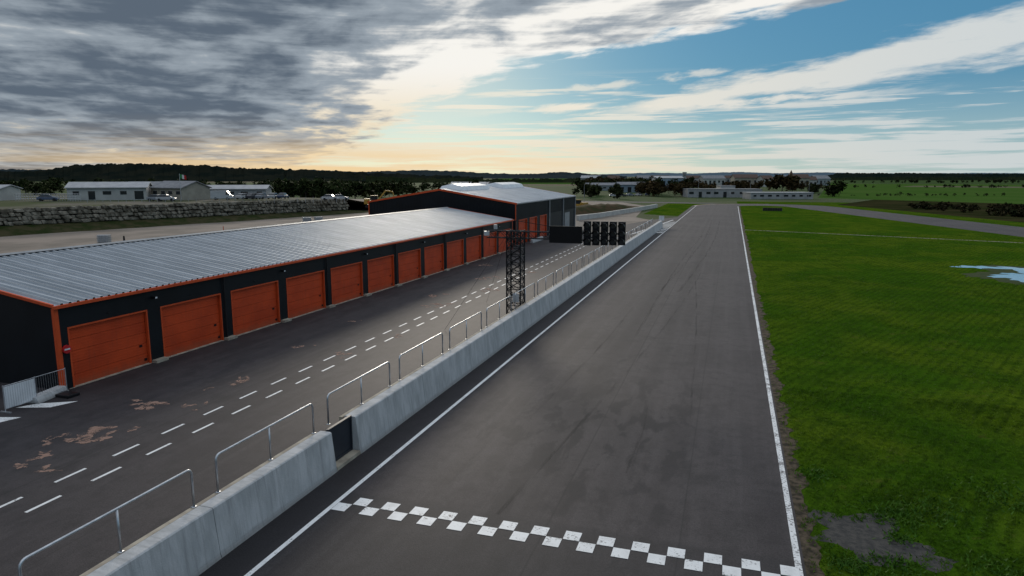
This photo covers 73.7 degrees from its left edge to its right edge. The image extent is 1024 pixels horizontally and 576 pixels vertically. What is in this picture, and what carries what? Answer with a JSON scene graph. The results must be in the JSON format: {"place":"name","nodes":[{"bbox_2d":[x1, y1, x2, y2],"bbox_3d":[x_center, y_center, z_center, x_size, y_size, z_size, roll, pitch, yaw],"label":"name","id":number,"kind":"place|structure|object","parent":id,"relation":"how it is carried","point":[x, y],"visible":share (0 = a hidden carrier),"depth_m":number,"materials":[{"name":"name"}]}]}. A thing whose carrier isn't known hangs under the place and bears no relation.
{"place":"outdoors","nodes":[
{"label":"outdoors","id":0,"kind":"place"},
{"bbox_2d":[0,193,366,208],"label":"terrace","id":1,"kind":"structure","parent":0,"point":[16,204],"depth_m":156.25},
{"bbox_2d":[0,185,22,200],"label":"hangar","id":2,"kind":"structure","parent":1,"relation":"on","point":[9,192],"depth_m":163.14,"materials":[{"name":"grey metal"}]},
{"bbox_2d":[36,194,58,200],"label":"parked car","id":3,"kind":"object","parent":1,"relation":"on","point":[45,197],"visible":0.94,"depth_m":157.94,"materials":[{"name":"paint"}]},
{"bbox_2d":[15,194,80,200],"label":"terrace fence","id":4,"kind":"object","parent":1,"relation":"on","point":[28,198],"visible":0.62,"depth_m":158.69,"materials":[{"name":"metal"}]},
{"bbox_2d":[66,184,151,199],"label":"walls","id":5,"kind":"structure","parent":1,"relation":"on","point":[114,195],"depth_m":166.45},
{"bbox_2d":[64,182,152,187],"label":"roof","id":6,"kind":"structure","parent":5,"relation":"on","point":[107,185],"depth_m":167.49,"materials":[{"name":"metal"}]},
{"bbox_2d":[73,191,143,199],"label":"windows","id":7,"kind":"structure","parent":5,"relation":"attached to","point":[138,195],"depth_m":166.26,"materials":[{"name":"black glass"}]},
{"bbox_2d":[146,195,165,200],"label":"parked car","id":8,"kind":"object","parent":1,"relation":"on","point":[151,197],"visible":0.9,"depth_m":157.89,"materials":[{"name":"paint"}]},
{"bbox_2d":[155,195,176,200],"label":"parked car","id":9,"kind":"object","parent":1,"relation":"on","point":[164,197],"visible":0.94,"depth_m":157.91,"materials":[{"name":"paint"}]},
{"bbox_2d":[0,199,348,225],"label":"stone retaining wall","id":10,"kind":"structure","parent":1,"relation":"on","point":[126,211],"depth_m":140.69,"materials":[{"name":"stone"}]},
{"bbox_2d":[151,182,209,199],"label":"walls","id":11,"kind":"structure","parent":1,"relation":"on","point":[195,191],"depth_m":171.10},
{"bbox_2d":[153,191,179,194],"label":"windows","id":12,"kind":"structure","parent":11,"relation":"attached to","point":[169,192],"depth_m":171.13,"materials":[{"name":"black glass"}]},
{"bbox_2d":[149,181,211,188],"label":"roof","id":13,"kind":"structure","parent":11,"relation":"on","point":[172,184],"depth_m":171.84,"materials":[{"name":"grey metal"}]},
{"bbox_2d":[87,197,344,202],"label":"bollard row","id":14,"kind":"object","parent":1,"relation":"on","point":[227,200],"visible":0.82,"depth_m":159.90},
{"bbox_2d":[210,190,233,199],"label":"parked van","id":15,"kind":"object","parent":1,"relation":"on","point":[215,195],"visible":0.95,"depth_m":165.63,"materials":[{"name":"paint"}]},
{"bbox_2d":[210,187,271,197],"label":"walls","id":16,"kind":"structure","parent":1,"relation":"on","point":[265,191],"depth_m":184.92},
{"bbox_2d":[208,185,272,189],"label":"roof","id":17,"kind":"structure","parent":16,"relation":"on","point":[220,187],"depth_m":185.88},
{"bbox_2d":[235,193,251,199],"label":"parked car","id":18,"kind":"object","parent":1,"relation":"on","point":[240,195],"visible":0.69,"depth_m":169.09,"materials":[{"name":"paint"}]},
{"bbox_2d":[245,193,260,198],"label":"parked car","id":19,"kind":"object","parent":1,"relation":"on","point":[250,195],"visible":0.74,"depth_m":169.96,"materials":[{"name":"paint"}]},
{"bbox_2d":[255,193,266,198],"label":"parked car","id":20,"kind":"object","parent":1,"relation":"on","point":[261,195],"visible":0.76,"depth_m":170.99,"materials":[{"name":"paint"}]},
{"bbox_2d":[267,193,279,198],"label":"parked car","id":21,"kind":"object","parent":1,"relation":"on","point":[272,195],"visible":0.78,"depth_m":171.85,"materials":[{"name":"paint"}]},
{"bbox_2d":[277,193,288,198],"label":"parked car","id":22,"kind":"object","parent":1,"relation":"on","point":[282,195],"visible":1,"depth_m":172.81,"materials":[{"name":"paint"}]},
{"bbox_2d":[321,194,338,199],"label":"parked car","id":23,"kind":"object","parent":1,"relation":"on","point":[327,196],"visible":0.98,"depth_m":173.73,"materials":[{"name":"paint"}]},
{"bbox_2d":[334,194,348,199],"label":"parked car","id":24,"kind":"object","parent":1,"relation":"on","point":[340,196],"visible":0.69,"depth_m":174.81,"materials":[{"name":"paint"}]},
{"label":"walls","id":25,"kind":"object","parent":1,"relation":"on","visible":0},
{"bbox_2d":[128,181,161,184],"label":"roof","id":26,"kind":"structure","parent":25,"relation":"on","point":[154,182],"depth_m":179.49,"materials":[{"name":"grey metal"}]},
{"bbox_2d":[0,163,482,181],"bbox_3d":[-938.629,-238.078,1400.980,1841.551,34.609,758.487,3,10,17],"label":"forest hill","id":27,"kind":"structure","parent":0,"point":[125,172],"depth_m":1252.97,"materials":[{"name":"plant"}]},
{"bbox_2d":[0,169,626,177],"bbox_3d":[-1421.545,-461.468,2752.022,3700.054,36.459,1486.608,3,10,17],"label":"forest hill","id":28,"kind":"structure","parent":0,"point":[503,175],"depth_m":2534.72,"materials":[{"name":"plant"}]},
{"bbox_2d":[0,199,647,253],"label":"gravel yard","id":29,"kind":"structure","parent":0,"point":[17,243],"depth_m":123.71,"materials":[{"name":"gravel"}]},
{"bbox_2d":[96,234,111,242],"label":"caged water tank","id":30,"kind":"object","parent":29,"relation":"on","point":[103,238],"visible":0.91,"depth_m":101.30,"materials":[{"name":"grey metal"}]},
{"bbox_2d":[0,201,344,225],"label":"earth backing","id":31,"kind":"object","parent":29,"relation":"on","point":[154,211],"visible":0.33,"depth_m":137.97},
{"bbox_2d":[0,210,368,236],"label":"grass slope","id":32,"kind":"structure","parent":29,"relation":"on","point":[15,230],"depth_m":135.38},
{"bbox_2d":[364,190,393,207],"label":"excavator","id":33,"kind":"object","parent":29,"relation":"on","point":[374,197],"visible":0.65,"depth_m":170.41,"materials":[{"name":"yellow metal"}]},
{"bbox_2d":[367,182,575,245],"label":"workshop hall","id":34,"kind":"structure","parent":29,"relation":"on","point":[515,201],"depth_m":104.35,"materials":[{"name":"grey metal"}]},
{"bbox_2d":[519,215,544,242],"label":"doors","id":35,"kind":"structure","parent":34,"relation":"in","point":[522,225],"depth_m":107.52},
{"bbox_2d":[576,204,657,219],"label":"concrete barrier","id":36,"kind":"object","parent":29,"relation":"on","point":[603,214],"visible":0.98,"depth_m":173.97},
{"bbox_2d":[0,217,676,575],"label":"pit lane","id":37,"kind":"structure","parent":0,"point":[263,359],"depth_m":29.55,"materials":[{"name":"asphalt"}]},
{"bbox_2d":[0,368,67,413],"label":"barrier fence","id":38,"kind":"object","parent":37,"relation":"on","point":[20,393],"visible":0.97,"depth_m":29.77,"materials":[{"name":"metal"}]},
{"bbox_2d":[0,401,75,421],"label":"entry marking","id":39,"kind":"object","parent":37,"relation":"on","point":[2,419],"visible":1,"depth_m":30.06,"materials":[{"name":"white paint"}]},
{"bbox_2d":[27,385,68,403],"bbox_3d":[-21.195,4.853,31.165,0.678,0.280,1.800,1,9,6],"label":"concrete block","id":40,"kind":"object","parent":37,"relation":"on","point":[45,395],"depth_m":30.89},
{"bbox_2d":[55,391,79,398],"bbox_3d":[-20.405,4.893,31.342,0.800,0.140,0.600,3,10,17],"label":"rubber base block","id":41,"kind":"object","parent":37,"relation":"on","point":[67,394],"depth_m":31.17,"materials":[{"name":"black rubber"}]},
{"bbox_2d":[0,221,510,388],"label":"walls","id":42,"kind":"structure","parent":37,"relation":"on","point":[27,347],"depth_m":36.31,"materials":[{"name":"metal"}]},
{"bbox_2d":[0,208,512,305],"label":"roof","id":43,"kind":"structure","parent":42,"relation":"on","point":[319,232],"depth_m":45.22,"materials":[{"name":"metal"}]},
{"bbox_2d":[0,207,448,255],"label":"ridge cap","id":44,"kind":"object","parent":43,"relation":"on","point":[21,252],"visible":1,"depth_m":50.35,"materials":[{"name":"grey metal"}]},
{"bbox_2d":[0,208,510,302],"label":"roof lap seams","id":45,"kind":"object","parent":43,"relation":"on","point":[204,255],"visible":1,"depth_m":44.59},
{"bbox_2d":[0,208,513,386],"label":"orange trim","id":46,"kind":"structure","parent":42,"relation":"attached to","point":[57,337],"depth_m":40.08,"materials":[{"name":"metal"}]},
{"bbox_2d":[62,345,70,352],"bbox_3d":[-20.927,2.876,32.083,0.091,0.400,0.400,3,10,18],"label":"no entry sign","id":47,"kind":"object","parent":46,"relation":"attached to","point":[66,348],"visible":1,"depth_m":32.03,"materials":[{"name":"plastic"}]},
{"bbox_2d":[69,229,508,385],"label":"garage doors","id":48,"kind":"structure","parent":42,"relation":"in","point":[107,347],"depth_m":43.04,"materials":[{"name":"metal"}]},
{"bbox_2d":[107,221,511,360],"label":"downpipes and fittings","id":49,"kind":"object","parent":42,"relation":"attached to","point":[152,297],"visible":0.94,"depth_m":51.90,"materials":[{"name":"black metal"}]},
{"bbox_2d":[15,265,533,471],"bbox_3d":[-8.790,2.031,49.129,8.073,0.002,59.844,3,10,17],"label":"sand stain","id":50,"kind":"object","parent":37,"relation":"on","point":[94,428],"visible":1,"depth_m":27.21,"materials":[{"name":"brown"}]},
{"bbox_2d":[70,250,507,388],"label":"plinths","id":51,"kind":"object","parent":37,"relation":"on","point":[162,359],"visible":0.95,"depth_m":43.69,"materials":[{"name":"concrete"}]},
{"bbox_2d":[0,243,583,512],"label":"pit lane marking","id":52,"kind":"object","parent":37,"relation":"on","point":[223,406],"visible":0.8,"depth_m":27.76,"materials":[{"name":"white paint"}]},
{"bbox_2d":[80,221,658,575],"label":"ledge","id":53,"kind":"object","parent":37,"relation":"on","point":[347,458],"visible":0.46,"depth_m":22.47,"materials":[{"name":"concrete"}]},
{"bbox_2d":[18,469,196,575],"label":"guard rail","id":54,"kind":"object","parent":53,"relation":"on","point":[120,551],"visible":1,"depth_m":15.79,"materials":[{"name":"metal"}]},
{"bbox_2d":[215,403,315,492],"bbox_3d":[-7.461,4.762,21.016,0.125,1.113,4.720,3,10,17],"label":"guard rail","id":55,"kind":"object","parent":53,"relation":"on","point":[237,443],"visible":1,"depth_m":20.82,"materials":[{"name":"metal"}]},
{"bbox_2d":[326,415,352,460],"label":"gate","id":56,"kind":"structure","parent":53,"relation":"on","point":[341,432],"depth_m":24.22,"materials":[{"name":"metal"}]},
{"bbox_2d":[326,362,390,424],"bbox_3d":[-5.789,3.911,26.186,0.125,1.113,4.720,3,10,17],"label":"guard rail","id":57,"kind":"object","parent":53,"relation":"on","point":[360,377],"visible":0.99,"depth_m":26.09,"materials":[{"name":"metal"}]},
{"bbox_2d":[398,333,442,380],"bbox_3d":[-4.117,3.060,31.357,0.125,1.113,4.720,3,10,17],"label":"guard rail","id":58,"kind":"object","parent":53,"relation":"on","point":[422,352],"visible":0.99,"depth_m":31.26,"materials":[{"name":"metal"}]},
{"bbox_2d":[448,312,481,349],"bbox_3d":[-2.445,2.209,36.526,0.125,1.113,4.720,3,10,17],"label":"guard rail","id":59,"kind":"object","parent":53,"relation":"on","point":[466,327],"visible":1,"depth_m":36.46,"materials":[{"name":"metal"}]},
{"bbox_2d":[486,295,510,326],"bbox_3d":[-0.772,1.357,41.697,0.125,1.113,4.720,3,10,17],"label":"guard rail","id":60,"kind":"object","parent":53,"relation":"on","point":[499,307],"visible":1,"depth_m":41.65,"materials":[{"name":"metal"}]},
{"bbox_2d":[514,283,534,309],"bbox_3d":[0.900,0.506,46.867,0.125,1.113,4.720,3,10,17],"label":"guard rail","id":61,"kind":"object","parent":53,"relation":"on","point":[525,294],"visible":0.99,"depth_m":46.83,"materials":[{"name":"metal"}]},
{"bbox_2d":[537,273,553,295],"bbox_3d":[2.572,-0.345,52.037,0.125,1.113,4.720,3,10,17],"label":"guard rail","id":62,"kind":"object","parent":53,"relation":"on","point":[545,283],"visible":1,"depth_m":52.04,"materials":[{"name":"metal"}]},
{"bbox_2d":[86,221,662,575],"bbox_3d":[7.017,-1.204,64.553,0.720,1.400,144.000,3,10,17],"label":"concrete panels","id":63,"kind":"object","parent":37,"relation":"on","point":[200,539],"visible":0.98,"depth_m":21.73,"materials":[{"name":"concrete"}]},
{"bbox_2d":[445,220,625,328],"bbox_3d":[2.059,-1.227,47.217,11.787,7.080,10.014,3,10,17],"label":"start light gantry","id":64,"kind":"object","parent":37,"relation":"on","point":[565,234],"visible":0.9,"depth_m":45.19,"materials":[{"name":"black metal"}]},
{"bbox_2d":[0,0,1023,173],"label":"sky","id":65,"kind":"structure","parent":0,"point":[477,86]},
{"bbox_2d":[17,177,1021,219],"bbox_3d":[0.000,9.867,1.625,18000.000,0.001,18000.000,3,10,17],"label":"ground","id":66,"kind":"structure","parent":0,"point":[668,196],"depth_m":315.88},
{"bbox_2d":[0,176,690,198],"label":"distant trees","id":67,"kind":"object","parent":66,"relation":"on","point":[303,187],"visible":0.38,"depth_m":247.21,"materials":[{"name":"green plant"}]},
{"bbox_2d":[366,175,632,182],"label":"hedgerow","id":68,"kind":"object","parent":66,"relation":"on","point":[371,178],"visible":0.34,"depth_m":984.34,"materials":[{"name":"plant"}]},
{"bbox_2d":[272,175,847,198],"bbox_3d":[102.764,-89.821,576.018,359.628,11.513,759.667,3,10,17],"label":"distant trees","id":69,"kind":"object","parent":66,"relation":"on","point":[590,190],"visible":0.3,"depth_m":324.38,"materials":[{"name":"green plant"}]},
{"bbox_2d":[585,183,614,190],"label":"industrial hall","id":70,"kind":"structure","parent":66,"relation":"on","point":[605,186],"depth_m":460.43,"materials":[{"name":"grey metal"}]},
{"bbox_2d":[616,182,638,191],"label":"industrial hall","id":71,"kind":"structure","parent":66,"relation":"on","point":[627,186],"depth_m":410.61,"materials":[{"name":"grey metal"}]},
{"bbox_2d":[652,177,682,186],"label":"walls","id":72,"kind":"structure","parent":66,"relation":"on","point":[667,179],"depth_m":545.23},
{"bbox_2d":[653,176,683,177],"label":"roof","id":73,"kind":"structure","parent":72,"relation":"on","point":[669,176],"depth_m":550.32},
{"bbox_2d":[644,203,702,215],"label":"grass strip","id":74,"kind":"object","parent":66,"relation":"on","point":[673,209],"depth_m":203.98,"materials":[{"name":"plant"}]},
{"bbox_2d":[581,174,824,196],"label":"distant trees","id":75,"kind":"object","parent":66,"relation":"on","point":[790,182],"visible":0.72,"depth_m":415.17,"materials":[{"name":"green plant"}]},
{"bbox_2d":[698,176,725,185],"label":"walls","id":76,"kind":"structure","parent":66,"relation":"on","point":[708,180],"depth_m":686.12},
{"bbox_2d":[699,175,725,178],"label":"roof","id":77,"kind":"structure","parent":76,"relation":"on","point":[712,176],"depth_m":687.71,"materials":[{"name":"grey metal"}]},
{"bbox_2d":[682,189,761,196],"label":"walls","id":78,"kind":"structure","parent":66,"relation":"on","point":[712,194],"depth_m":316.32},
{"bbox_2d":[689,192,742,196],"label":"windows","id":79,"kind":"structure","parent":78,"relation":"attached to","point":[724,194],"depth_m":316.30,"materials":[{"name":"black glass"}]},
{"bbox_2d":[682,188,762,189],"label":"roof","id":80,"kind":"structure","parent":78,"relation":"on","point":[719,189],"depth_m":316.38,"materials":[{"name":"metal"}]},
{"bbox_2d":[730,175,755,184],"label":"walls","id":81,"kind":"structure","parent":66,"relation":"on","point":[732,178],"depth_m":626.15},
{"bbox_2d":[730,174,757,177],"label":"roof","id":82,"kind":"structure","parent":81,"relation":"on","point":[745,175],"depth_m":629.23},
{"bbox_2d":[742,193,812,198],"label":"walls","id":83,"kind":"structure","parent":66,"relation":"on","point":[751,195],"depth_m":292.51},
{"bbox_2d":[754,195,810,196],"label":"windows","id":84,"kind":"structure","parent":83,"relation":"attached to","point":[784,196],"depth_m":292.45,"materials":[{"name":"black glass"}]},
{"bbox_2d":[799,178,809,184],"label":"walls","id":85,"kind":"structure","parent":66,"relation":"on","point":[803,179],"depth_m":587.63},
{"bbox_2d":[788,174,809,177],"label":"roof","id":86,"kind":"structure","parent":85,"relation":"on","point":[803,175],"depth_m":590.13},
{"bbox_2d":[817,179,829,185],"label":"walls","id":87,"kind":"structure","parent":66,"relation":"on","point":[818,180],"depth_m":686.99,"materials":[{"name":"grey metal"}]},
{"bbox_2d":[812,175,830,178],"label":"roof","id":88,"kind":"structure","parent":87,"relation":"on","point":[822,177],"depth_m":688.66,"materials":[{"name":"metal"}]},
{"bbox_2d":[818,179,1023,195],"bbox_3d":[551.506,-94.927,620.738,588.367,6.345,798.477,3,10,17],"label":"hedgerow","id":89,"kind":"object","parent":66,"relation":"on","point":[964,185],"visible":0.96,"depth_m":568.42,"materials":[{"name":"green plant"}]},
{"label":"walls","id":90,"kind":"object","parent":66,"relation":"on","visible":0},
{"bbox_2d":[580,175,600,177],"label":"roof","id":91,"kind":"structure","parent":90,"relation":"on","point":[588,176],"depth_m":886.98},
{"bbox_2d":[490,179,574,183],"bbox_3d":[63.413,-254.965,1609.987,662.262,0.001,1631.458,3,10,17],"label":"crop field","id":92,"kind":"structure","parent":0,"point":[541,183],"depth_m":874.56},
{"bbox_2d":[576,203,638,214],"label":"earth bank","id":93,"kind":"structure","parent":0,"point":[591,209],"depth_m":188.88,"materials":[{"name":"soil"}]},
{"bbox_2d":[576,200,587,205],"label":"excavator","id":94,"kind":"object","parent":93,"relation":"on","point":[578,203],"visible":0.35,"depth_m":197.62,"materials":[{"name":"yellow metal"}]},
{"bbox_2d":[200,204,1023,575],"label":"track","id":95,"kind":"structure","parent":0,"point":[626,406],"depth_m":24.96,"materials":[{"name":"asphalt"}]},
{"bbox_2d":[244,209,691,575],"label":"edge line marking","id":96,"kind":"object","parent":95,"relation":"on","point":[285,544],"visible":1,"depth_m":24.25,"materials":[{"name":"white paint"}]},
{"bbox_2d":[332,498,799,575],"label":"finish line marking","id":97,"kind":"object","parent":95,"relation":"on","point":[621,552],"visible":1,"depth_m":18.92,"materials":[{"name":"white paint"}]},
{"bbox_2d":[738,208,803,575],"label":"edge line marking","id":98,"kind":"object","parent":95,"relation":"on","point":[795,548],"visible":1,"depth_m":24.59,"materials":[{"name":"white paint"}]},
{"bbox_2d":[581,201,714,203],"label":"access road","id":99,"kind":"structure","parent":0,"point":[649,202],"depth_m":256.96,"materials":[{"name":"asphalt"}]},
{"bbox_2d":[742,192,813,192],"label":"roof","id":100,"kind":"structure","parent":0,"point":[777,192],"depth_m":292.12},
{"bbox_2d":[739,207,824,575],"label":"gravel verge","id":101,"kind":"structure","parent":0,"point":[800,513],"depth_m":24.08,"materials":[{"name":"gravel"}]},
{"bbox_2d":[599,172,1023,176],"bbox_3d":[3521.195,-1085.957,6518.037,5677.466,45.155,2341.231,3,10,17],"label":"hills","id":102,"kind":"structure","parent":0,"point":[718,173],"depth_m":6388.20,"materials":[{"name":"plant"}]},
{"bbox_2d":[737,201,1023,575],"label":"grass field","id":103,"kind":"structure","parent":0,"point":[793,219],"depth_m":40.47,"materials":[{"name":"plant"}]},
{"bbox_2d":[763,208,781,210],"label":"tyre stack","id":104,"kind":"object","parent":103,"relation":"on","point":[772,209],"visible":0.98,"depth_m":195.33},
{"bbox_2d":[756,230,1020,242],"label":"footpath","id":105,"kind":"structure","parent":103,"relation":"on","point":[892,236],"depth_m":113.49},
{"bbox_2d":[794,463,1023,575],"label":"weeds","id":106,"kind":"object","parent":103,"relation":"on","point":[901,514],"visible":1,"depth_m":19.66,"materials":[{"name":"green plant"}]},
{"bbox_2d":[807,509,958,572],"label":"bare ground","id":107,"kind":"structure","parent":0,"point":[846,532],"depth_m":18.94,"materials":[{"name":"gravel"}]},
{"bbox_2d":[818,184,1023,203],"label":"crop field","id":108,"kind":"structure","parent":0,"point":[1012,195],"depth_m":386.00,"materials":[{"name":"plant"}]},
{"bbox_2d":[828,172,1023,177],"bbox_3d":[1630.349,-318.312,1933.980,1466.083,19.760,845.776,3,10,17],"label":"forest hill","id":109,"kind":"structure","parent":0,"point":[888,175],"depth_m":1853.61,"materials":[{"name":"plant"}]},
{"bbox_2d":[830,176,1023,179],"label":"forest hill","id":110,"kind":"structure","parent":0,"point":[933,178],"depth_m":1473.06,"materials":[{"name":"plant"}]},
{"bbox_2d":[830,180,1023,183],"bbox_3d":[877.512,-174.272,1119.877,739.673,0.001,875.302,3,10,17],"label":"crop field","id":111,"kind":"structure","parent":0,"point":[922,182],"depth_m":1000.76,"materials":[{"name":"plant"}]},
{"bbox_2d":[839,200,1023,222],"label":"scrub ground","id":112,"kind":"structure","parent":0,"point":[902,205],"depth_m":210.11,"materials":[{"name":"soil"}]},
{"bbox_2d":[907,200,1023,216],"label":"scrub bushes","id":113,"kind":"object","parent":112,"relation":"on","point":[1011,209],"visible":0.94,"depth_m":199.03,"materials":[{"name":"green plant"}]},
{"bbox_2d":[904,186,1022,187],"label":"stubble field","id":114,"kind":"structure","parent":0,"point":[970,186],"depth_m":633.33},
{"bbox_2d":[960,265,1023,284],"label":"wet ground","id":115,"kind":"structure","parent":0,"point":[985,275],"depth_m":70.61,"materials":[{"name":"green plant"}]},
{"bbox_2d":[949,265,1023,281],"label":"puddle","id":116,"kind":"object","parent":115,"relation":"on","point":[1016,276],"visible":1,"depth_m":70.57,"materials":[{"name":"blue liquid"}]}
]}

